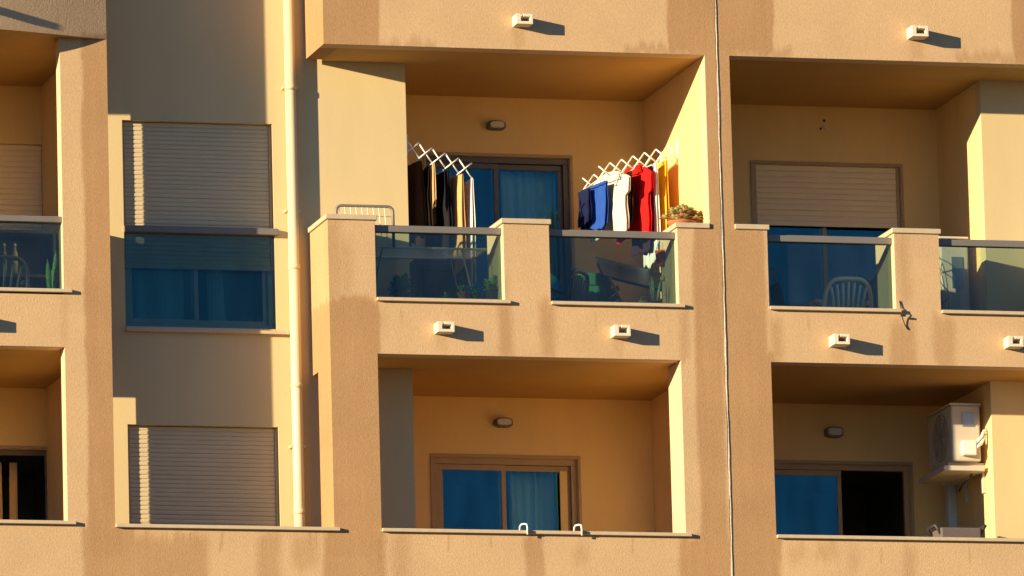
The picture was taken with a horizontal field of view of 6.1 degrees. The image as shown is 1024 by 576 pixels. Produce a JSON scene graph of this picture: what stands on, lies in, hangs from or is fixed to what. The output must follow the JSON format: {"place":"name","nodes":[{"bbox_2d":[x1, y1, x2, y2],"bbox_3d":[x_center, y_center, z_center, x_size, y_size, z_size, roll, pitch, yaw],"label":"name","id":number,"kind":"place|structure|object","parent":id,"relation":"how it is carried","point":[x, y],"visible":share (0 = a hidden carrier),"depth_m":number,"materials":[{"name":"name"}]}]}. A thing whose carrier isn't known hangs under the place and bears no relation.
{"place":"outdoors","nodes":[
{"label":"outdoors","id":0,"kind":"place"},
{"bbox_2d":[0,230,56,288],"bbox_3d":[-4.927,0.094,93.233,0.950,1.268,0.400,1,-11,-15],"label":"glass railing","id":1,"kind":"object","parent":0,"point":[35,249],"visible":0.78,"depth_m":93.49,"materials":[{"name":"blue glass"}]},
{"bbox_2d":[2,243,6,272],"bbox_3d":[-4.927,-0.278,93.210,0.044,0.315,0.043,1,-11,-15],"label":"bottle","id":2,"kind":"object","parent":1,"relation":"on","point":[4,251],"visible":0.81,"depth_m":93.20,"materials":[{"name":"glass"}]},
{"bbox_2d":[12,243,17,273],"bbox_3d":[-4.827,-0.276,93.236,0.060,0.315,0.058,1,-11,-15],"label":"bottle","id":3,"kind":"object","parent":1,"relation":"on","point":[14,253],"visible":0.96,"depth_m":93.21,"materials":[{"name":"plastic"}]},
{"label":"ground","id":4,"kind":"structure","parent":0,"visible":0},
{"bbox_2d":[0,0,1023,575],"bbox_3d":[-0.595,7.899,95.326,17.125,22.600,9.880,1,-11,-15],"label":"apartment building","id":5,"kind":"structure","parent":4,"relation":"on","point":[222,352],"depth_m":93.34,"materials":[{"name":"beige paint"}]},
{"bbox_2d":[0,255,29,287],"bbox_3d":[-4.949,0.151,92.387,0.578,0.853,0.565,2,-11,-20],"label":"plastic chair","id":6,"kind":"object","parent":5,"relation":"on","point":[25,282],"visible":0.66,"depth_m":92.26,"materials":[{"name":"white plastic"}]},
{"bbox_2d":[0,449,47,519],"bbox_3d":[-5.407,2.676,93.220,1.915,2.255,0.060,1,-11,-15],"label":"sliding door","id":7,"kind":"structure","parent":5,"relation":"in","point":[35,453],"depth_m":93.58,"materials":[{"name":"brown metal"}]},
{"bbox_2d":[46,250,57,287],"bbox_3d":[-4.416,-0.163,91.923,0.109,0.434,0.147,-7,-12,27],"label":"snake plant","id":8,"kind":"object","parent":5,"relation":"on","point":[51,278],"visible":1,"depth_m":91.92,"materials":[{"name":"green plant"}]},
{"bbox_2d":[125,268,273,328],"bbox_3d":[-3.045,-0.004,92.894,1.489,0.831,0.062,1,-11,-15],"label":"window","id":9,"kind":"structure","parent":5,"relation":"in","point":[267,276],"depth_m":92.85,"materials":[{"name":"metal"}]},
{"bbox_2d":[387,273,420,296],"bbox_3d":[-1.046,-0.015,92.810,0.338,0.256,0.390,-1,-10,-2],"label":"potted plant","id":10,"kind":"object","parent":5,"relation":"on","point":[401,287],"visible":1,"depth_m":92.75,"materials":[{"name":"green plant"}]},
{"bbox_2d":[335,204,486,297],"bbox_3d":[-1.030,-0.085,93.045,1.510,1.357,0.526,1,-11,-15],"label":"clothes airer","id":11,"kind":"object","parent":5,"relation":"on","point":[421,252],"visible":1,"depth_m":92.99,"materials":[{"name":"white metal"}]},
{"bbox_2d":[410,259,465,297],"bbox_3d":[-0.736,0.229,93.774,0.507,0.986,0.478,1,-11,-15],"label":"storage box","id":12,"kind":"object","parent":5,"relation":"on","point":[433,278],"visible":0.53,"depth_m":93.60,"materials":[{"name":"grey plastic"}]},
{"bbox_2d":[407,135,472,180],"bbox_3d":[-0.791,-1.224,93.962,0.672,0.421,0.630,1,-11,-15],"label":"clothes dryer","id":13,"kind":"object","parent":5,"relation":"attached to","point":[451,162],"visible":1,"depth_m":93.67,"materials":[{"name":"white metal"}]},
{"bbox_2d":[407,160,426,246],"bbox_3d":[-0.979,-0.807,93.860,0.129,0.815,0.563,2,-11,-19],"label":"towel","id":14,"kind":"object","parent":13,"relation":"hanging from","point":[417,214],"visible":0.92,"depth_m":93.69,"materials":[{"name":"brown fabric"}]},
{"bbox_2d":[419,165,436,238],"bbox_3d":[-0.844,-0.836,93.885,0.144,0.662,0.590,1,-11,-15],"label":"trousers","id":15,"kind":"object","parent":13,"relation":"hanging from","point":[430,210],"visible":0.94,"depth_m":93.64,"materials":[{"name":"brown fabric"}]},
{"bbox_2d":[432,163,436,206],"bbox_3d":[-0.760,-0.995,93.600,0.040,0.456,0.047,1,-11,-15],"label":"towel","id":16,"kind":"object","parent":13,"relation":"hanging from","point":[434,199],"visible":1,"depth_m":93.59,"materials":[{"name":"beige fabric"}]},
{"bbox_2d":[426,170,452,256],"bbox_3d":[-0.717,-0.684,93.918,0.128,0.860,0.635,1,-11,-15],"label":"shirt","id":17,"kind":"object","parent":13,"relation":"hanging from","point":[444,216],"visible":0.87,"depth_m":93.73,"materials":[{"name":"black fabric"}]},
{"bbox_2d":[448,174,465,276],"bbox_3d":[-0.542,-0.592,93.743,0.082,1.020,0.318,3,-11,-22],"label":"towel","id":18,"kind":"object","parent":13,"relation":"hanging from","point":[457,199],"visible":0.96,"depth_m":93.68,"materials":[{"name":"beige fabric"}]},
{"bbox_2d":[464,179,475,287],"bbox_3d":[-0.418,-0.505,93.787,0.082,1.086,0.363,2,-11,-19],"label":"sheet","id":19,"kind":"object","parent":13,"relation":"hanging from","point":[470,219],"visible":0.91,"depth_m":93.70,"materials":[{"name":"white fabric"}]},
{"bbox_2d":[442,291,451,297],"bbox_3d":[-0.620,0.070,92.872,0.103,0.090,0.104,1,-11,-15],"label":"potted plant","id":20,"kind":"object","parent":5,"relation":"on","point":[445,295],"visible":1,"depth_m":92.86,"materials":[{"name":"green plant"}]},
{"bbox_2d":[456,285,470,297],"bbox_3d":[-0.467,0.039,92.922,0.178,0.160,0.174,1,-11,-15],"label":"potted plant","id":21,"kind":"object","parent":5,"relation":"on","point":[462,292],"visible":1,"depth_m":92.89,"materials":[{"name":"green plant"}]},
{"bbox_2d":[468,288,482,298],"bbox_3d":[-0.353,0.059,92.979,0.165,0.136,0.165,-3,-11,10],"label":"potted plant","id":22,"kind":"object","parent":5,"relation":"on","point":[475,292],"visible":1,"depth_m":92.94,"materials":[{"name":"green plant"}]},
{"bbox_2d":[480,275,497,298],"bbox_3d":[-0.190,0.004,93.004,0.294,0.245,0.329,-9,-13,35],"label":"potted plant","id":23,"kind":"object","parent":5,"relation":"on","point":[490,291],"visible":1,"depth_m":92.95,"materials":[{"name":"green plant"}]},
{"bbox_2d":[486,120,505,130],"bbox_3d":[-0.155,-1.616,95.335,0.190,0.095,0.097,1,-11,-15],"label":"wall lamp","id":24,"kind":"object","parent":5,"relation":"attached to","point":[494,125],"visible":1,"depth_m":95.30,"materials":[{"name":"metal"}]},
{"bbox_2d":[426,156,570,300],"bbox_3d":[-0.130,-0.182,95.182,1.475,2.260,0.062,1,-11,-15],"label":"sliding door","id":25,"kind":"structure","parent":5,"relation":"in","point":[560,166],"depth_m":95.38,"materials":[{"name":"brown metal"}]},
{"bbox_2d":[493,418,512,427],"bbox_3d":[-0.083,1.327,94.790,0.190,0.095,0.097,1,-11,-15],"label":"wall lamp","id":26,"kind":"object","parent":5,"relation":"attached to","point":[502,422],"visible":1,"depth_m":94.76,"materials":[{"name":"metal"}]},
{"bbox_2d":[433,457,577,530],"bbox_3d":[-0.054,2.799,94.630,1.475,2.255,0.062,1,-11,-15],"label":"sliding door","id":27,"kind":"structure","parent":5,"relation":"in","point":[439,464],"depth_m":94.77,"materials":[{"name":"beige metal"}]},
{"bbox_2d":[519,523,531,534],"bbox_3d":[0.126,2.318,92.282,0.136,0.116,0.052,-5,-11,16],"label":"line hook","id":28,"kind":"object","parent":5,"relation":"attached to","point":[528,531],"visible":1,"depth_m":92.26,"materials":[{"name":"white plastic"}]},
{"bbox_2d":[550,269,588,300],"bbox_3d":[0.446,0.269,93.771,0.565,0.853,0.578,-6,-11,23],"label":"plastic chair","id":29,"kind":"object","parent":5,"relation":"on","point":[578,292],"visible":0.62,"depth_m":93.67,"materials":[{"name":"white plastic"}]},
{"bbox_2d":[573,524,585,535],"bbox_3d":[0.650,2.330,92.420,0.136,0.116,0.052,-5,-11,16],"label":"line hook","id":30,"kind":"object","parent":5,"relation":"attached to","point":[583,532],"visible":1,"depth_m":92.39,"materials":[{"name":"white plastic"}]},
{"bbox_2d":[569,273,611,300],"bbox_3d":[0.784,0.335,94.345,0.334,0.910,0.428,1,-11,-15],"label":"storage box","id":31,"kind":"object","parent":5,"relation":"on","point":[595,293],"visible":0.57,"depth_m":94.21,"materials":[{"name":"green plastic"}]},
{"bbox_2d":[598,277,622,301],"bbox_3d":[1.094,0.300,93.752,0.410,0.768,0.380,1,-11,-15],"label":"folding chair","id":32,"kind":"object","parent":5,"relation":"on","point":[613,291],"visible":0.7,"depth_m":93.71,"materials":[{"name":"grey wood"}]},
{"bbox_2d":[594,256,660,301],"bbox_3d":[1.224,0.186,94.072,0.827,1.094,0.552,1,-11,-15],"label":"folding table","id":33,"kind":"object","parent":5,"relation":"on","point":[627,273],"visible":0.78,"depth_m":94.08,"materials":[{"name":"grey plastic"}]},
{"bbox_2d":[582,139,678,188],"bbox_3d":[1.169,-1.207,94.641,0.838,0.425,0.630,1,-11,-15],"label":"clothes dryer","id":34,"kind":"object","parent":5,"relation":"attached to","point":[660,157],"visible":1,"depth_m":94.40,"materials":[{"name":"white metal"}]},
{"bbox_2d":[578,188,592,229],"bbox_3d":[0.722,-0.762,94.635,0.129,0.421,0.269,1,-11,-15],"label":"shorts","id":35,"kind":"object","parent":34,"relation":"hanging from","point":[585,209],"visible":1,"depth_m":94.56,"materials":[{"name":"blue fabric"}]},
{"bbox_2d":[583,180,608,229],"bbox_3d":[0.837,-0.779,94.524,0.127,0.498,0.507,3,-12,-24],"label":"shirt","id":36,"kind":"object","parent":34,"relation":"hanging from","point":[600,202],"visible":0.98,"depth_m":94.38,"materials":[{"name":"blue fabric"}]},
{"bbox_2d":[590,171,630,242],"bbox_3d":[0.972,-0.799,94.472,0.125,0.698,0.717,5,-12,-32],"label":"shirt","id":37,"kind":"object","parent":34,"relation":"hanging from","point":[619,188],"visible":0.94,"depth_m":94.31,"materials":[{"name":"beige fabric"}]},
{"bbox_2d":[625,171,634,224],"bbox_3d":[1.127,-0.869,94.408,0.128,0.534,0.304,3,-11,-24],"label":"scarf","id":38,"kind":"object","parent":34,"relation":"hanging from","point":[630,206],"visible":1,"depth_m":94.29,"materials":[{"name":"brown fabric"}]},
{"bbox_2d":[617,165,653,244],"bbox_3d":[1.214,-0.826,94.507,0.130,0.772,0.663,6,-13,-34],"label":"shirt","id":39,"kind":"object","parent":34,"relation":"hanging from","point":[642,182],"visible":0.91,"depth_m":94.34,"materials":[{"name":"red fabric"}]},
{"bbox_2d":[632,166,653,256],"bbox_3d":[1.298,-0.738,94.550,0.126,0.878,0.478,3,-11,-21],"label":"trousers","id":40,"kind":"object","parent":34,"relation":"hanging from","point":[642,246],"visible":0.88,"depth_m":94.41,"materials":[{"name":"fabric"}]},
{"bbox_2d":[643,162,660,268],"bbox_3d":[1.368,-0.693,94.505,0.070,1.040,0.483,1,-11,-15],"label":"sheet","id":41,"kind":"object","parent":34,"relation":"hanging from","point":[649,259],"visible":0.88,"depth_m":94.34,"materials":[{"name":"white fabric"}]},
{"bbox_2d":[658,160,669,231],"bbox_3d":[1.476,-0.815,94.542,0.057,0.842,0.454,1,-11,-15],"label":"towel","id":42,"kind":"object","parent":34,"relation":"hanging from","point":[663,186],"visible":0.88,"depth_m":94.43,"materials":[{"name":"yellow fabric"}]},
{"bbox_2d":[638,296,647,301],"bbox_3d":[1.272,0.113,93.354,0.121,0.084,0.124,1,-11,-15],"label":"potted plant","id":43,"kind":"object","parent":5,"relation":"on","point":[643,298],"visible":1,"depth_m":93.33,"materials":[{"name":"green plant"}]},
{"bbox_2d":[649,276,660,302],"bbox_3d":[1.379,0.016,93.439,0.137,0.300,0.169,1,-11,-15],"label":"snake plant","id":44,"kind":"object","parent":5,"relation":"on","point":[652,289],"visible":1,"depth_m":93.40,"materials":[{"name":"green plant"}]},
{"bbox_2d":[655,240,664,266],"bbox_3d":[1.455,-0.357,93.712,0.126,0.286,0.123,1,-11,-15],"label":"peg basket","id":45,"kind":"object","parent":5,"relation":"hanging from","point":[660,257],"visible":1,"depth_m":93.66,"materials":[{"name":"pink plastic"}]},
{"bbox_2d":[660,266,664,280],"bbox_3d":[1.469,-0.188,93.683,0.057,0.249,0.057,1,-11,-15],"label":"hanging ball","id":46,"kind":"object","parent":5,"relation":"hanging from","point":[662,277],"visible":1,"depth_m":93.65,"materials":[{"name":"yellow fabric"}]},
{"bbox_2d":[658,203,702,226],"bbox_3d":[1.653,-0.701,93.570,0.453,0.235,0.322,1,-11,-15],"label":"succulent","id":47,"kind":"object","parent":5,"relation":"on","point":[678,213],"visible":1,"depth_m":93.52,"materials":[{"name":"green plant"}]},
{"bbox_2d":[769,267,784,305],"bbox_3d":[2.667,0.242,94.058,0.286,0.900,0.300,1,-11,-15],"label":"folded deckchair","id":48,"kind":"object","parent":5,"relation":"on","point":[776,294],"visible":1,"depth_m":94.06,"materials":[{"name":"blue metal"}]},
{"bbox_2d":[824,426,843,437],"bbox_3d":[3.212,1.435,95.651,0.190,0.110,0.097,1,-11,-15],"label":"wall lamp","id":49,"kind":"object","parent":5,"relation":"attached to","point":[833,432],"visible":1,"depth_m":95.62,"materials":[{"name":"metal"}]},
{"bbox_2d":[809,277,872,307],"bbox_3d":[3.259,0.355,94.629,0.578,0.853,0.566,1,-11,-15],"label":"plastic chair","id":50,"kind":"object","parent":5,"relation":"on","point":[869,302],"visible":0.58,"depth_m":94.45,"materials":[{"name":"white plastic"}]},
{"bbox_2d":[774,464,910,536],"bbox_3d":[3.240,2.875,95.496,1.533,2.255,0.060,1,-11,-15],"label":"sliding door","id":51,"kind":"structure","parent":5,"relation":"in","point":[779,469],"depth_m":95.68,"materials":[{"name":"beige metal"}]},
{"bbox_2d":[819,227,889,306],"bbox_3d":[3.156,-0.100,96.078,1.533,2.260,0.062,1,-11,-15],"label":"sliding door","id":52,"kind":"structure","parent":5,"relation":"in","point":[822,230],"depth_m":96.08,"materials":[{"name":"beige metal"}]},
{"bbox_2d":[899,301,907,329],"bbox_3d":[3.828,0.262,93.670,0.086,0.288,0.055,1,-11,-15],"label":"cable","id":53,"kind":"object","parent":5,"relation":"hanging from","point":[902,315],"visible":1,"depth_m":93.66,"materials":[{"name":"plastic"}]},
{"bbox_2d":[944,485,957,526],"bbox_3d":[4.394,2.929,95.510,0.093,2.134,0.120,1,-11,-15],"label":"cable duct","id":54,"kind":"object","parent":5,"relation":"on","point":[951,506],"visible":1,"depth_m":95.60,"materials":[{"name":"grey plastic"}]},
{"bbox_2d":[919,403,987,502],"bbox_3d":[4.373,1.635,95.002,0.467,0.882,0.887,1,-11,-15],"label":"air conditioner","id":55,"kind":"object","parent":5,"relation":"attached to","point":[955,437],"visible":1,"depth_m":94.73,"materials":[{"name":"metal"}]},
{"bbox_2d":[939,236,969,309],"bbox_3d":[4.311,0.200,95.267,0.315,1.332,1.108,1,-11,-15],"label":"cabinet","id":56,"kind":"object","parent":5,"relation":"on","point":[954,280],"visible":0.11,"depth_m":95.02,"materials":[{"name":"metal"}]},
{"bbox_2d":[926,524,986,537],"bbox_3d":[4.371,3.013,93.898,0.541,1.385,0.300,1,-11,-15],"label":"deck box","id":57,"kind":"object","parent":5,"relation":"on","point":[958,532],"visible":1,"depth_m":93.88,"materials":[{"name":"grey plastic"}]}
]}

